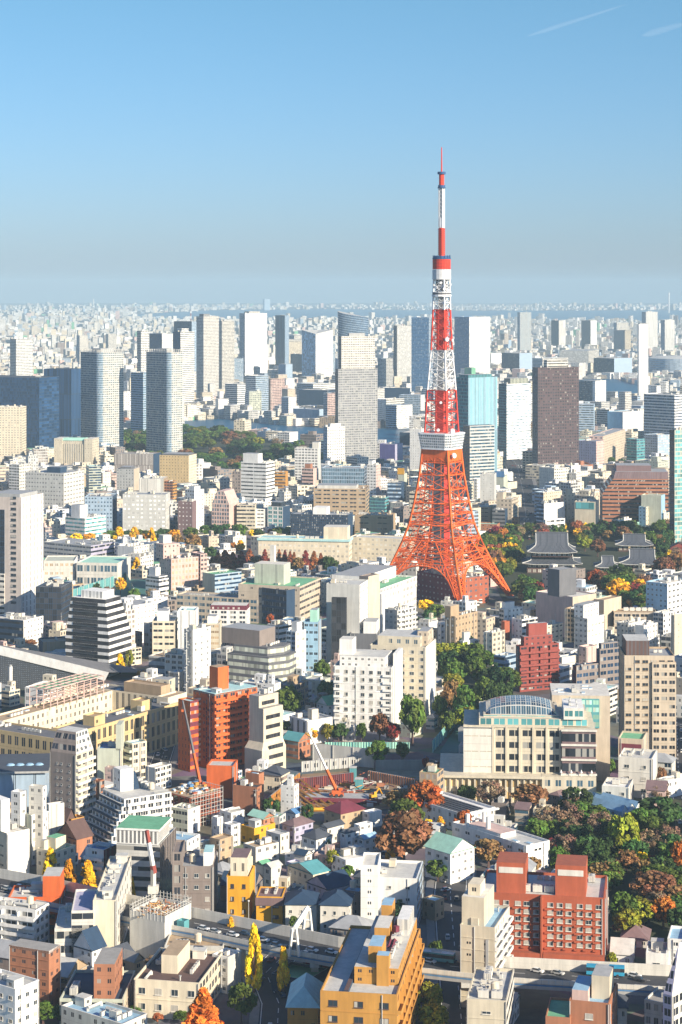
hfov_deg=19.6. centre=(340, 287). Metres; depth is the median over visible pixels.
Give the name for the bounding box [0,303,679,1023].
ground
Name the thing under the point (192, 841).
apartment building
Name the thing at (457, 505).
building
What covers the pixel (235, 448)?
autumn tree
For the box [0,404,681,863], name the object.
city blocks
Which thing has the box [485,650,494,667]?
broadleaf tree
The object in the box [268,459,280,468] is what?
building
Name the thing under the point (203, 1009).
conifer tree
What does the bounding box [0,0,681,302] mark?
sky
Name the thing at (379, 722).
autumn tree
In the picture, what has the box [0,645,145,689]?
solar hall
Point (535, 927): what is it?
window
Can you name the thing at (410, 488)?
building
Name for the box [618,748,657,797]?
house
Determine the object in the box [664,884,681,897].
autumn tree
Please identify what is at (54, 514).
building
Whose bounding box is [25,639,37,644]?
autumn tree
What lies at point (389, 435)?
river water
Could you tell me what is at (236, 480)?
office building
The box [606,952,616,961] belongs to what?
broadleaf tree
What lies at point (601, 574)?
autumn tree
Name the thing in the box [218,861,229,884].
house
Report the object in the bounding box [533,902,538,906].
window
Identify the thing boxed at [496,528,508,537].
autumn tree
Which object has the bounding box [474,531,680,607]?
park ground
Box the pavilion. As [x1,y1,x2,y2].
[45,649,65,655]
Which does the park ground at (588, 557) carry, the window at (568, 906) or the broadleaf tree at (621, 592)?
the broadleaf tree at (621, 592)
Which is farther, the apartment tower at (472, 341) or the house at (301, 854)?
the apartment tower at (472, 341)
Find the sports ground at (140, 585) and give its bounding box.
[113,580,145,596]
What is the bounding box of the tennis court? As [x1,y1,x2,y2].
[439,724,461,752]
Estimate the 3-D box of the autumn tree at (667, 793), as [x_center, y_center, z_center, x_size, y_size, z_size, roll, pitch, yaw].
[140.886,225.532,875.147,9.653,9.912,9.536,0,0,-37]
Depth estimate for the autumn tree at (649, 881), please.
728.00 m
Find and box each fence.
[73,572,125,595]
[126,573,133,590]
[325,742,409,748]
[432,724,454,752]
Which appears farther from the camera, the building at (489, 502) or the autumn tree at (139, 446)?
the autumn tree at (139, 446)
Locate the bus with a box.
[586,963,624,976]
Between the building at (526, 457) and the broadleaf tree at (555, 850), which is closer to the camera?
the broadleaf tree at (555, 850)
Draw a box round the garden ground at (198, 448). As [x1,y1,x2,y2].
[125,428,322,469]
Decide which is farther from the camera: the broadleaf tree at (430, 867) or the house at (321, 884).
the broadleaf tree at (430, 867)
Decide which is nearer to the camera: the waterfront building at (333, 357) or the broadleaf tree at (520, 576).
the broadleaf tree at (520, 576)
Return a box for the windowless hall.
[207,759,263,812]
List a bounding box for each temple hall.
[521,530,582,572]
[593,555,618,570]
[615,532,653,551]
[618,546,655,571]
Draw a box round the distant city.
[0,301,681,425]
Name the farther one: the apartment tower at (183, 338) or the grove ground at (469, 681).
the apartment tower at (183, 338)
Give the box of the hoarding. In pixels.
[301,756,358,771]
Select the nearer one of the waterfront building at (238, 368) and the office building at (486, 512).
the office building at (486, 512)
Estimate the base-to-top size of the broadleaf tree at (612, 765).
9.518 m
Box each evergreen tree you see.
[93,583,101,587]
[124,428,132,434]
[124,443,133,448]
[154,531,161,537]
[156,528,169,533]
[183,425,188,433]
[186,429,199,433]
[199,455,216,462]
[204,546,216,556]
[210,425,224,431]
[213,524,227,534]
[221,524,235,530]
[226,443,237,447]
[230,439,244,445]
[241,446,256,452]
[250,442,263,451]
[253,528,264,535]
[262,797,280,811]
[268,454,280,460]
[278,450,290,457]
[282,443,293,449]
[299,803,313,817]
[316,680,333,694]
[319,556,338,569]
[329,723,348,741]
[422,609,436,617]
[436,649,458,667]
[451,703,476,723]
[457,784,476,798]
[458,650,468,664]
[468,699,480,709]
[480,666,491,676]
[485,680,503,700]
[496,668,514,688]
[500,682,512,695]
[502,545,514,558]
[505,529,521,535]
[506,524,515,530]
[507,549,525,566]
[513,580,536,595]
[521,582,544,590]
[522,585,536,600]
[548,524,557,531]
[553,819,571,834]
[561,786,594,805]
[561,824,589,843]
[570,835,605,858]
[578,529,593,534]
[578,823,593,835]
[581,533,593,541]
[586,849,614,863]
[590,522,607,538]
[596,834,617,855]
[599,821,608,834]
[603,569,617,575]
[608,521,626,536]
[608,563,632,575]
[616,836,649,853]
[627,589,645,605]
[632,584,645,593]
[634,525,650,533]
[637,796,681,822]
[641,827,660,841]
[649,855,675,867]
[651,521,663,531]
[652,543,669,552]
[655,537,671,545]
[655,546,669,554]
[655,833,681,848]
[656,532,669,539]
[661,529,673,534]
[664,897,681,913]
[666,906,681,926]
[667,533,674,541]
[669,865,681,879]
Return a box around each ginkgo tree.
[42,847,56,874]
[64,859,76,882]
[80,859,96,886]
[112,526,123,538]
[116,653,124,673]
[129,527,139,537]
[131,557,139,568]
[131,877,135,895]
[148,527,156,540]
[227,917,236,949]
[235,540,245,550]
[244,922,262,992]
[276,946,290,991]
[385,848,395,859]
[436,816,446,830]
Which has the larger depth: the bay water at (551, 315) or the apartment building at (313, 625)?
the bay water at (551, 315)
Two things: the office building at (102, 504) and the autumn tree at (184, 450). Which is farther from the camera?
the autumn tree at (184, 450)
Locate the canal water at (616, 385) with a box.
[583,379,679,396]
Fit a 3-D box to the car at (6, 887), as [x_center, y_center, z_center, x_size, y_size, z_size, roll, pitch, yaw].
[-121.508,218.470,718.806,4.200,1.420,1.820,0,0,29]
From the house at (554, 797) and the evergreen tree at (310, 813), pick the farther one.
the house at (554, 797)
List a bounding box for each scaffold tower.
[349,766,356,781]
[355,777,363,789]
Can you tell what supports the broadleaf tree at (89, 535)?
on the ground at (534, 1003)
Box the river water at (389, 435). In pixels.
[184,419,408,442]
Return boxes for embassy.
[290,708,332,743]
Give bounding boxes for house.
[0,939,14,970]
[37,833,75,875]
[57,817,93,859]
[61,956,87,994]
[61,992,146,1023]
[64,807,75,823]
[69,814,84,820]
[71,925,106,969]
[80,844,90,870]
[105,765,115,781]
[114,942,134,957]
[123,949,144,976]
[145,762,170,787]
[200,839,209,850]
[210,833,233,862]
[212,815,222,835]
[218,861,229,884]
[219,870,263,900]
[220,806,244,823]
[222,821,240,845]
[241,818,274,841]
[243,836,278,864]
[247,809,274,824]
[251,756,271,771]
[254,858,270,875]
[255,886,286,924]
[261,765,291,792]
[263,860,282,886]
[266,809,285,829]
[266,828,289,853]
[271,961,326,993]
[279,875,304,891]
[280,816,314,841]
[281,774,298,812]
[283,710,295,721]
[283,731,309,759]
[284,889,319,930]
[285,835,315,864]
[285,972,323,1023]
[286,806,307,820]
[286,859,299,875]
[286,859,330,889]
[293,848,312,860]
[301,828,332,851]
[306,869,351,901]
[306,962,330,974]
[314,844,339,866]
[316,695,333,721]
[318,889,354,933]
[319,819,344,842]
[322,800,365,828]
[328,914,373,936]
[332,844,368,874]
[337,717,353,735]
[339,826,360,848]
[342,879,360,915]
[343,714,355,741]
[352,870,360,885]
[354,821,371,834]
[356,831,377,851]
[362,808,381,827]
[382,831,407,858]
[386,723,399,740]
[398,722,422,737]
[415,627,436,640]
[416,618,437,628]
[419,762,442,791]
[422,822,446,848]
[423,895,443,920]
[426,714,438,729]
[480,864,495,877]
[490,814,516,829]
[491,796,510,818]
[514,801,534,825]
[514,992,520,1022]
[523,606,535,616]
[528,858,536,871]
[533,798,551,819]
[548,789,561,806]
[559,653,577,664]
[559,791,638,816]
[602,777,633,799]
[610,937,635,962]
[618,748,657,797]
[618,993,628,1023]
[620,924,651,947]
[644,987,664,1023]
[645,780,668,806]
[646,937,666,964]
[657,771,681,796]
[658,753,676,775]
[667,925,681,964]
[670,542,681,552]
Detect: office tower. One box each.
[0,375,58,454]
[0,489,42,614]
[44,365,80,436]
[131,372,145,432]
[149,333,172,351]
[174,321,195,370]
[275,315,288,365]
[291,353,301,371]
[302,330,332,377]
[338,311,367,368]
[455,374,496,479]
[463,424,493,480]
[498,378,530,459]
[532,359,578,466]
[614,330,630,351]
[669,427,681,542]
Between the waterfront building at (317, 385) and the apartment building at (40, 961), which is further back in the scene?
the waterfront building at (317, 385)
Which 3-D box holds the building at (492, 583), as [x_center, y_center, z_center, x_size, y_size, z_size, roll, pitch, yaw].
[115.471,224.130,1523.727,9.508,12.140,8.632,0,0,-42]
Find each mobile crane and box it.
[181,700,205,784]
[307,731,343,797]
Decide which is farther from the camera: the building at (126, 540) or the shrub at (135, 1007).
the building at (126, 540)
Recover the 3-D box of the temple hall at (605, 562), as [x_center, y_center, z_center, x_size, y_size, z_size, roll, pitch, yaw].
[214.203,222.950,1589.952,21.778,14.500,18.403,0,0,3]
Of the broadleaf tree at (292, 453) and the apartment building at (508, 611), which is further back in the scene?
the broadleaf tree at (292, 453)
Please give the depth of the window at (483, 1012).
583.96 m
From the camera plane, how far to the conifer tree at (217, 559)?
1592.71 m
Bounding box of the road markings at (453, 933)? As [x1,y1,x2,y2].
[434,880,466,1018]
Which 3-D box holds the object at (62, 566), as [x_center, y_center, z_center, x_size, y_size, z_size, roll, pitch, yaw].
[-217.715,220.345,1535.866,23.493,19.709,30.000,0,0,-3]
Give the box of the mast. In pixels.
[668,292,669,312]
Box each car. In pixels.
[1,885,11,890]
[197,924,209,930]
[208,928,220,933]
[226,931,238,936]
[239,930,249,935]
[260,936,269,941]
[267,956,274,962]
[270,941,282,946]
[279,992,286,997]
[305,946,318,952]
[325,948,337,954]
[424,957,436,963]
[441,887,451,890]
[530,967,543,973]
[551,969,564,975]
[628,971,641,976]
[633,975,646,982]
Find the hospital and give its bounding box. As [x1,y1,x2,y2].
[326,564,415,662]
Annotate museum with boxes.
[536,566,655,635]
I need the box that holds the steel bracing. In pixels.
[272,779,333,810]
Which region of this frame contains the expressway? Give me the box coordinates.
[0,868,671,995]
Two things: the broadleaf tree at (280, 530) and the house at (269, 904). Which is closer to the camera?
the house at (269, 904)
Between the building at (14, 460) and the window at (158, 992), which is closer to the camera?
the window at (158, 992)
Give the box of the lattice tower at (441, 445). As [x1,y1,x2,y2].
[390,147,514,599]
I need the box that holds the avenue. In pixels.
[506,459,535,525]
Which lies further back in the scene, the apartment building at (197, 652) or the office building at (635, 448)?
the office building at (635, 448)
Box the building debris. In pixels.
[299,771,416,806]
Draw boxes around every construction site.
[130,890,227,960]
[168,779,222,826]
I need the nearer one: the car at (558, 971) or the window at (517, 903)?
the car at (558, 971)
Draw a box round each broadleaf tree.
[40,1000,55,1023]
[70,533,83,538]
[83,533,95,538]
[104,530,114,538]
[115,577,126,594]
[124,435,130,442]
[125,650,133,672]
[127,588,140,594]
[134,434,145,439]
[139,530,150,536]
[166,529,179,537]
[172,1010,186,1023]
[182,527,198,535]
[183,433,193,438]
[184,441,196,447]
[186,436,202,444]
[194,433,203,438]
[197,452,209,456]
[198,441,207,448]
[199,525,209,533]
[201,433,210,438]
[202,438,216,448]
[203,430,216,436]
[209,432,218,438]
[209,452,227,461]
[225,448,234,456]
[227,982,257,1023]
[233,524,247,534]
[234,461,241,468]
[240,431,256,436]
[241,437,255,445]
[251,437,264,443]
[260,450,273,459]
[264,452,276,457]
[269,444,283,450]
[271,527,285,533]
[275,684,302,711]
[283,720,291,730]
[284,527,290,534]
[287,451,294,457]
[289,916,297,926]
[293,440,304,446]
[305,728,317,738]
[313,658,330,675]
[320,723,333,741]
[325,849,339,864]
[341,865,354,875]
[356,723,366,741]
[365,739,389,760]
[388,798,425,819]
[396,742,409,759]
[399,693,426,745]
[415,981,442,1012]
[415,999,448,1023]
[418,599,433,609]
[425,859,446,881]
[428,603,444,616]
[432,695,447,723]
[436,642,453,667]
[436,665,445,675]
[439,711,456,736]
[441,673,463,686]
[444,657,466,678]
[449,640,467,654]
[452,684,475,710]
[455,705,473,724]
[462,642,483,656]
[464,648,489,664]
[464,656,486,681]
[473,676,494,700]
[478,533,493,544]
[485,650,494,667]
[488,534,496,541]
[488,547,507,557]
[494,560,513,578]
[495,534,502,541]
[499,666,521,686]
[502,534,518,541]
[502,542,517,546]
[505,539,521,546]
[506,557,516,568]
[510,579,524,593]
[513,524,525,531]
[513,546,523,552]
[516,573,527,579]
[525,817,549,836]
[526,523,537,535]
[528,578,541,582]
[547,819,561,837]
[548,844,570,860]
[553,526,566,531]
[557,798,575,808]
[566,801,597,824]
[572,528,580,535]
[574,533,588,540]
[576,536,591,550]
[583,804,610,822]
[584,522,596,533]
[597,870,622,894]
[598,861,625,880]
[600,574,622,587]
[605,578,630,591]
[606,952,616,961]
[607,812,640,849]
[608,457,614,461]
[609,583,627,595]
[609,891,638,915]
[610,759,615,773]
[612,849,628,868]
[612,907,642,929]
[617,574,631,581]
[617,589,628,605]
[619,570,635,581]
[621,521,632,527]
[621,592,629,606]
[627,520,638,526]
[630,807,657,825]
[633,594,645,606]
[634,578,645,585]
[635,895,655,925]
[636,851,647,860]
[638,816,669,838]
[640,863,667,872]
[645,533,656,547]
[650,521,667,528]
[655,553,665,558]
[658,867,681,884]
[659,840,678,860]
[670,891,681,900]
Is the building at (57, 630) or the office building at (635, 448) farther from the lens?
the office building at (635, 448)
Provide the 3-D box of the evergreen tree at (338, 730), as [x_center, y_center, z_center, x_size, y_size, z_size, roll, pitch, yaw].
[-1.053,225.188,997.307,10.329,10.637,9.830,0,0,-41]
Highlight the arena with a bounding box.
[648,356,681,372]
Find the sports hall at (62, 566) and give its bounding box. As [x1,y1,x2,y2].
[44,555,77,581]
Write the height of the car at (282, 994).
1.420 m
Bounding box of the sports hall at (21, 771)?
[0,753,49,806]
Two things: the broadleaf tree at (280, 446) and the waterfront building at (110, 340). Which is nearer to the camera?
the broadleaf tree at (280, 446)
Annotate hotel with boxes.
[156,534,206,589]
[159,452,196,482]
[257,525,414,568]
[320,897,423,1023]
[484,851,607,961]
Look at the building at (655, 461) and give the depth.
2237.32 m
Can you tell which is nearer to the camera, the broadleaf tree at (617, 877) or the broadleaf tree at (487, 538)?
the broadleaf tree at (617, 877)
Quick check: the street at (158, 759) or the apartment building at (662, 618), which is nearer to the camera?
the street at (158, 759)
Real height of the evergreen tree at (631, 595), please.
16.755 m
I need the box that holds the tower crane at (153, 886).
[145,830,158,898]
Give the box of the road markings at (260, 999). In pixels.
[251,955,278,1023]
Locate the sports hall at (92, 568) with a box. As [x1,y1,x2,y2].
[77,555,130,586]
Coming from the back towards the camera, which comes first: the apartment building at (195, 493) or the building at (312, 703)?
the apartment building at (195, 493)
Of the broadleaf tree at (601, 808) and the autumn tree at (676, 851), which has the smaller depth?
the autumn tree at (676, 851)
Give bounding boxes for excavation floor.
[299,771,409,811]
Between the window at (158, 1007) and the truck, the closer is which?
the window at (158, 1007)
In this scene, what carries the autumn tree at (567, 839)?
on the garden lawn at (655, 926)
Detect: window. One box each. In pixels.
[139,987,145,994]
[139,1003,144,1009]
[155,988,161,995]
[155,1004,161,1011]
[171,989,178,996]
[171,1005,177,1011]
[187,991,194,997]
[262,699,274,704]
[266,713,279,719]
[266,722,279,728]
[266,732,279,738]
[269,742,282,749]
[269,752,282,758]
[328,1000,337,1006]
[328,1015,337,1022]
[353,1017,362,1023]
[354,1001,362,1008]
[379,1003,388,1009]
[380,1018,388,1023]
[481,1011,490,1014]
[503,900,508,905]
[515,901,520,905]
[515,909,520,913]
[515,916,520,921]
[515,924,520,928]
[515,932,520,936]
[515,940,520,944]
[523,909,529,913]
[523,917,529,921]
[523,925,529,929]
[523,940,529,944]
[524,901,529,906]
[524,932,529,937]
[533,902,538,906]
[533,910,538,914]
[533,917,538,922]
[533,925,538,929]
[533,933,538,937]
[533,941,538,945]
[547,902,553,907]
[547,910,553,915]
[547,918,552,922]
[547,926,552,930]
[547,934,553,938]
[547,941,553,946]
[556,903,562,907]
[556,911,562,915]
[556,919,562,923]
[556,942,562,946]
[557,926,562,931]
[557,934,562,938]
[565,919,571,923]
[565,927,571,931]
[565,935,571,939]
[566,903,571,908]
[566,911,571,916]
[566,942,571,947]
[577,904,582,908]
[577,912,582,916]
[577,920,582,924]
[577,927,582,932]
[577,935,582,940]
[577,943,582,947]
[585,920,591,924]
[585,928,591,932]
[585,936,591,940]
[585,944,591,948]
[585,1013,592,1020]
[586,904,591,909]
[586,912,591,917]
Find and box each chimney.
[9,665,11,680]
[637,323,647,399]
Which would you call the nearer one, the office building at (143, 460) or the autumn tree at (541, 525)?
the autumn tree at (541, 525)
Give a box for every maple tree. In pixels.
[152,1012,163,1023]
[385,722,400,741]
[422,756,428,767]
[485,543,501,547]
[486,527,497,533]
[534,581,544,589]
[537,529,549,531]
[570,520,582,530]
[630,581,640,590]
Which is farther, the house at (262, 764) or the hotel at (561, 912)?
the house at (262, 764)
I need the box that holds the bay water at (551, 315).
[129,309,681,320]
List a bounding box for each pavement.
[147,744,177,771]
[241,953,302,1023]
[425,855,475,1019]
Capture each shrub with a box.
[53,1004,59,1019]
[129,1005,142,1011]
[428,940,442,948]
[550,855,555,865]
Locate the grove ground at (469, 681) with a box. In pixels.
[434,667,489,733]
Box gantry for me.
[288,905,312,956]
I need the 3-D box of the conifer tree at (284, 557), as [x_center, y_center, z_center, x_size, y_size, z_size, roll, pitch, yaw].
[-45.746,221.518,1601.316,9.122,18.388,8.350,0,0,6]
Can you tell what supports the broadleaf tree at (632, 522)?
on the park ground at (588, 557)
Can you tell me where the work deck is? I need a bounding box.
[304,792,416,803]
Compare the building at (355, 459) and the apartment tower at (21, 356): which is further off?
the apartment tower at (21, 356)
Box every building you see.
[0,464,8,477]
[0,612,42,644]
[0,640,14,646]
[0,673,192,781]
[0,795,28,872]
[0,896,49,942]
[0,969,39,1023]
[1,680,19,706]
[8,867,65,933]
[9,457,25,463]
[9,462,30,489]
[9,938,60,1004]
[10,638,37,650]
[11,784,63,864]
[25,466,83,508]
[25,681,61,706]
[26,452,37,469]
[32,446,47,464]
[36,579,71,622]
[38,636,65,651]
[43,505,62,517]
[43,523,51,535]
[43,532,59,549]
[43,616,66,636]
[44,576,69,581]
[46,447,53,455]
[47,509,58,519]
[48,517,64,533]
[48,518,59,535]
[49,622,65,636]
[50,726,95,819]
[53,533,69,538]
[54,437,98,464]
[55,853,131,957]
[58,507,68,518]
[60,947,134,1023]
[65,504,105,538]
[65,587,131,676]
[70,580,82,588]
[72,462,97,472]
[77,334,87,363]
[83,841,115,886]
[85,490,117,495]
[85,493,116,531]
[86,464,100,491]
[86,765,172,843]
[88,534,112,541]
[93,778,104,804]
[97,720,124,779]
[99,448,109,464]
[100,451,113,464]
[100,462,113,469]
[101,469,110,486]
[104,470,115,489]
[106,334,115,348]
[110,446,124,454]
[114,450,160,472]
[115,537,138,555]
[116,466,138,490]
[116,815,175,897]
[117,498,122,507]
[117,508,122,528]
[117,536,138,541]
[118,541,155,561]
[119,487,135,497]
[121,551,152,572]
[121,597,154,642]
[123,490,169,531]
[123,602,134,642]
[123,739,146,777]
[124,420,130,428]
[131,642,141,665]
[132,565,148,577]
[132,668,162,680]
[134,939,222,1019]
[135,630,141,646]
[139,475,167,491]
[141,590,167,609]
[144,469,156,475]
[144,621,151,651]
[146,566,168,596]
[149,649,170,676]
[152,608,176,653]
[160,594,175,610]
[164,480,176,502]
[165,648,183,676]
[168,669,183,691]
[170,500,177,515]
[170,516,177,530]
[171,802,199,832]
[172,840,217,910]
[176,586,190,591]
[176,591,257,623]
[176,831,199,850]
[177,487,188,496]
[178,497,195,534]
[178,606,198,647]
[178,664,256,771]
[179,483,199,487]
[180,544,199,552]
[183,623,210,691]
[185,485,203,531]
[187,678,208,693]
[191,585,203,591]
[194,371,195,389]
[194,545,208,551]
[197,458,210,477]
[197,464,201,479]
[199,534,218,546]
[200,479,219,490]
[201,614,221,648]
[203,466,231,477]
[203,475,229,489]
[203,530,217,547]
[204,488,216,512]
[204,513,211,526]
[209,563,224,570]
[210,602,249,626]
[211,646,233,663]
[211,651,216,664]
[212,489,238,527]
[212,947,240,993]
[213,543,235,555]
[216,530,232,545]
[221,623,296,681]
[225,383,245,404]
[225,531,245,549]
[227,848,255,917]
[232,469,240,492]
[234,357,242,381]
[234,418,250,431]
[237,499,256,530]
[241,452,274,499]
[241,567,253,577]
[242,673,276,684]
[245,685,285,769]
[246,375,268,410]
[246,498,261,502]
[248,389,260,409]
[248,428,270,433]
[251,534,274,555]
[256,503,267,529]
[256,674,280,692]
[257,428,269,436]
[258,496,275,506]
[262,583,294,623]
[263,299,269,309]
[263,524,282,533]
[266,428,281,438]
[267,620,290,641]
[268,434,276,440]
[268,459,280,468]
[268,501,289,527]
[269,375,284,410]
[275,467,292,475]
[275,470,287,488]
[277,431,297,443]
[279,488,290,507]
[279,616,306,628]
[281,397,295,414]
[281,456,294,463]
[281,464,294,469]
[283,674,307,706]
[286,621,305,667]
[288,476,301,485]
[289,335,301,338]
[289,339,301,363]
[289,484,307,499]
[290,570,296,575]
[291,506,352,535]
[292,503,311,512]
[293,408,322,417]
[293,496,313,509]
[293,568,306,575]
[295,442,320,479]
[296,667,321,677]
[297,382,334,402]
[299,389,334,405]
[300,431,322,445]
[302,463,316,485]
[303,675,330,695]
[304,608,321,671]
[305,692,327,707]
[306,494,313,499]
[311,565,325,575]
[314,481,368,514]
[315,566,337,577]
[319,416,334,427]
[321,574,331,606]
[322,464,366,484]
[322,626,325,641]
[322,642,325,659]
[323,392,334,415]
[323,423,344,463]
[330,653,338,679]
[333,344,334,371]
[334,636,402,730]
[341,561,368,571]
[346,454,368,465]
[350,618,379,648]
[355,510,394,534]
[359,559,378,564]
[361,852,423,927]
[367,460,380,497]
[369,495,388,512]
[370,458,389,466]
[370,627,435,715]
[377,556,390,564]
[378,358,392,386]
[378,397,403,420]
[378,419,385,427]
[380,441,402,460]
[381,468,390,476]
[381,477,390,487]
[381,489,405,501]
[383,387,409,397]
[384,529,406,535]
[385,603,417,629]
[386,404,411,428]
[387,479,403,501]
[389,468,409,477]
[390,501,408,512]
[393,505,408,523]
[395,522,408,532]
[397,458,409,468]
[397,468,406,489]
[397,557,421,586]
[399,394,424,413]
[400,430,409,445]
[406,481,423,501]
[409,414,427,429]
[409,469,426,476]
[409,476,421,484]
[409,490,428,535]
[413,418,422,427]
[416,413,434,419]
[417,565,488,603]
[420,418,434,430]
[422,468,432,484]
[430,501,458,517]
[436,676,443,686]
[436,686,443,695]
[437,622,444,643]
[441,596,454,617]
[445,604,476,658]
[450,480,472,498]
[450,528,464,547]
[450,554,472,564]
[454,503,480,529]
[455,497,475,502]
[455,595,476,611]
[456,507,478,543]
[460,631,478,664]
[466,966,513,1023]
[470,563,483,570]
[470,566,485,574]
[472,478,479,499]
[472,500,495,506]
[477,611,494,643]
[478,503,492,521]
[480,471,495,501]
[481,522,499,530]
[483,628,504,666]
[486,601,501,614]
[486,612,498,627]
[489,575,498,586]
[490,352,501,363]
[492,507,507,526]
[494,471,507,487]
[494,647,515,669]
[496,485,510,492]
[496,491,517,523]
[496,492,520,506]
[497,453,505,468]
[499,601,522,640]
[502,352,531,371]
[504,472,512,480]
[506,638,520,652]
[508,481,516,488]
[512,517,519,524]
[512,614,536,638]
[516,622,559,691]
[522,450,531,471]
[522,600,535,608]
[526,463,545,478]
[532,357,567,366]
[532,485,560,503]
[534,490,561,516]
[536,500,564,528]
[539,464,568,487]
[542,564,557,589]
[543,518,564,529]
[545,479,558,486]
[546,964,617,1023]
[547,614,562,646]
[552,641,576,654]
[559,479,583,489]
[559,663,571,682]
[560,349,598,362]
[561,480,579,494]
[563,488,574,531]
[565,606,573,641]
[566,463,579,472]
[567,460,592,467]
[569,469,581,480]
[571,565,584,578]
[572,641,618,684]
[574,601,604,652]
[575,490,598,500]
[575,498,598,535]
[576,579,595,592]
[578,644,596,662]
[579,380,605,400]
[579,403,594,434]
[579,438,603,463]
[580,429,591,436]
[580,466,597,474]
[582,473,603,487]
[588,478,606,488]
[589,429,624,462]
[589,489,599,514]
[590,682,616,715]
[594,357,631,372]
[596,408,613,424]
[596,587,606,595]
[600,463,667,522]
[605,630,616,641]
[606,626,616,635]
[607,409,642,430]
[612,516,631,535]
[617,615,645,645]
[618,731,646,755]
[619,634,675,756]
[625,429,637,450]
[626,438,644,460]
[633,428,643,437]
[634,563,650,579]
[634,620,657,646]
[635,456,668,468]
[639,505,648,530]
[641,493,664,529]
[644,392,681,433]
[644,433,668,455]
[645,453,668,459]
[646,570,664,579]
[646,575,681,613]
[653,609,675,639]
[659,569,676,576]
[661,632,670,649]
[662,510,668,519]
[671,614,681,655]
[673,571,681,577]
[675,653,681,671]
[676,671,681,694]
[676,694,681,717]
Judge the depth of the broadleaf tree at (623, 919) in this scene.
694.92 m
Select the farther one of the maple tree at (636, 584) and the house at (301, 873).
the maple tree at (636, 584)
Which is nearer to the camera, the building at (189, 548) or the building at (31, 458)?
the building at (189, 548)
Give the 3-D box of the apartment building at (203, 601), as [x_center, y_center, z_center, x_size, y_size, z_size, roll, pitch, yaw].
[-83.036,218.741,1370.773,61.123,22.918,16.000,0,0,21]
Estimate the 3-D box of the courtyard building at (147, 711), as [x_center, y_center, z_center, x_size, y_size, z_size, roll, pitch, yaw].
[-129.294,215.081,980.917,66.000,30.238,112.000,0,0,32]
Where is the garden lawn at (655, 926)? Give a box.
[546,799,681,941]
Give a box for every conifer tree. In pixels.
[182,987,223,1023]
[211,552,224,567]
[219,549,235,569]
[229,551,236,565]
[234,551,247,567]
[245,549,253,559]
[261,549,268,560]
[276,549,281,561]
[281,549,287,561]
[286,551,293,568]
[302,550,310,568]
[309,551,318,569]
[318,553,323,568]
[395,899,404,916]
[488,662,500,682]
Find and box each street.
[143,745,175,779]
[251,955,294,1023]
[433,880,467,1023]
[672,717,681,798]
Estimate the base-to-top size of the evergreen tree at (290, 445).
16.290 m
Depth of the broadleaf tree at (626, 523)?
1822.05 m
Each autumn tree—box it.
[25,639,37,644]
[134,443,145,450]
[141,533,148,538]
[144,955,152,964]
[145,588,160,595]
[172,534,183,541]
[178,449,192,452]
[184,533,201,544]
[208,447,222,453]
[221,430,237,438]
[221,438,231,445]
[226,459,238,468]
[227,446,240,456]
[234,434,246,439]
[247,556,261,562]
[266,614,274,622]
[271,438,284,443]
[271,447,279,453]
[292,557,306,568]
[369,712,389,740]
[374,808,435,859]
[381,790,407,806]
[403,779,444,811]
[440,679,458,710]
[453,810,471,823]
[472,838,505,867]
[475,780,505,805]
[484,551,499,561]
[489,557,506,574]
[490,549,503,557]
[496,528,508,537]
[509,783,548,805]
[514,526,525,533]
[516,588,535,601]
[528,856,541,869]
[532,522,549,531]
[532,805,569,826]
[550,834,576,853]
[559,803,584,821]
[562,797,578,807]
[564,817,580,827]
[567,518,574,526]
[579,525,590,530]
[584,569,599,584]
[586,811,610,834]
[588,862,611,880]
[589,539,605,556]
[592,571,607,581]
[592,578,602,589]
[595,577,605,589]
[601,530,612,540]
[601,861,619,890]
[614,526,629,538]
[615,849,639,871]
[618,528,631,537]
[626,599,632,606]
[629,870,676,900]
[631,859,649,874]
[635,573,650,582]
[640,828,660,851]
[644,891,667,909]
[650,557,675,570]
[650,895,677,928]
[651,534,664,544]
[651,787,669,796]
[653,824,681,839]
[657,767,666,777]
[659,829,680,842]
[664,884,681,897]
[666,552,681,570]
[667,547,680,552]
[669,841,681,865]
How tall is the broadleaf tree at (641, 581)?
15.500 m
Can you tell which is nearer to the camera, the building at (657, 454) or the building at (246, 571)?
the building at (246, 571)
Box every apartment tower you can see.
[0,404,25,457]
[10,337,32,375]
[80,348,123,446]
[137,329,148,371]
[146,348,182,452]
[173,328,193,402]
[196,314,218,397]
[219,319,233,388]
[239,311,266,376]
[335,333,377,461]
[393,325,410,381]
[410,427,424,469]
[411,317,432,391]
[454,314,489,376]
[460,877,512,1007]
[517,311,530,349]
[551,320,565,347]
[581,320,596,348]
[614,322,627,329]
[642,311,657,349]
[661,319,674,350]
[663,942,681,1023]
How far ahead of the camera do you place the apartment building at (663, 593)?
1315.66 m
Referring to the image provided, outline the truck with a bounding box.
[422,949,454,963]
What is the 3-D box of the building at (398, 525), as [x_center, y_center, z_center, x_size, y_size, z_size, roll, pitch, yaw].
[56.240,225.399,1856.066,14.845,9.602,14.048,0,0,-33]
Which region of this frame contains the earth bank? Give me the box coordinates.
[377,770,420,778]
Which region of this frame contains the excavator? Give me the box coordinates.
[369,788,383,799]
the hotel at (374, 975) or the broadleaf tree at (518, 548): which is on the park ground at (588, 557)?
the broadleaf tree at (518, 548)
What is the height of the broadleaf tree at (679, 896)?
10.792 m
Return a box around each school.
[44,538,113,557]
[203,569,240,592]
[238,545,320,622]
[419,791,498,829]
[424,831,475,883]
[439,683,609,802]
[452,812,549,869]
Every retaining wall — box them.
[267,773,299,804]
[295,772,353,789]
[312,743,373,767]
[368,770,418,786]
[376,760,434,770]

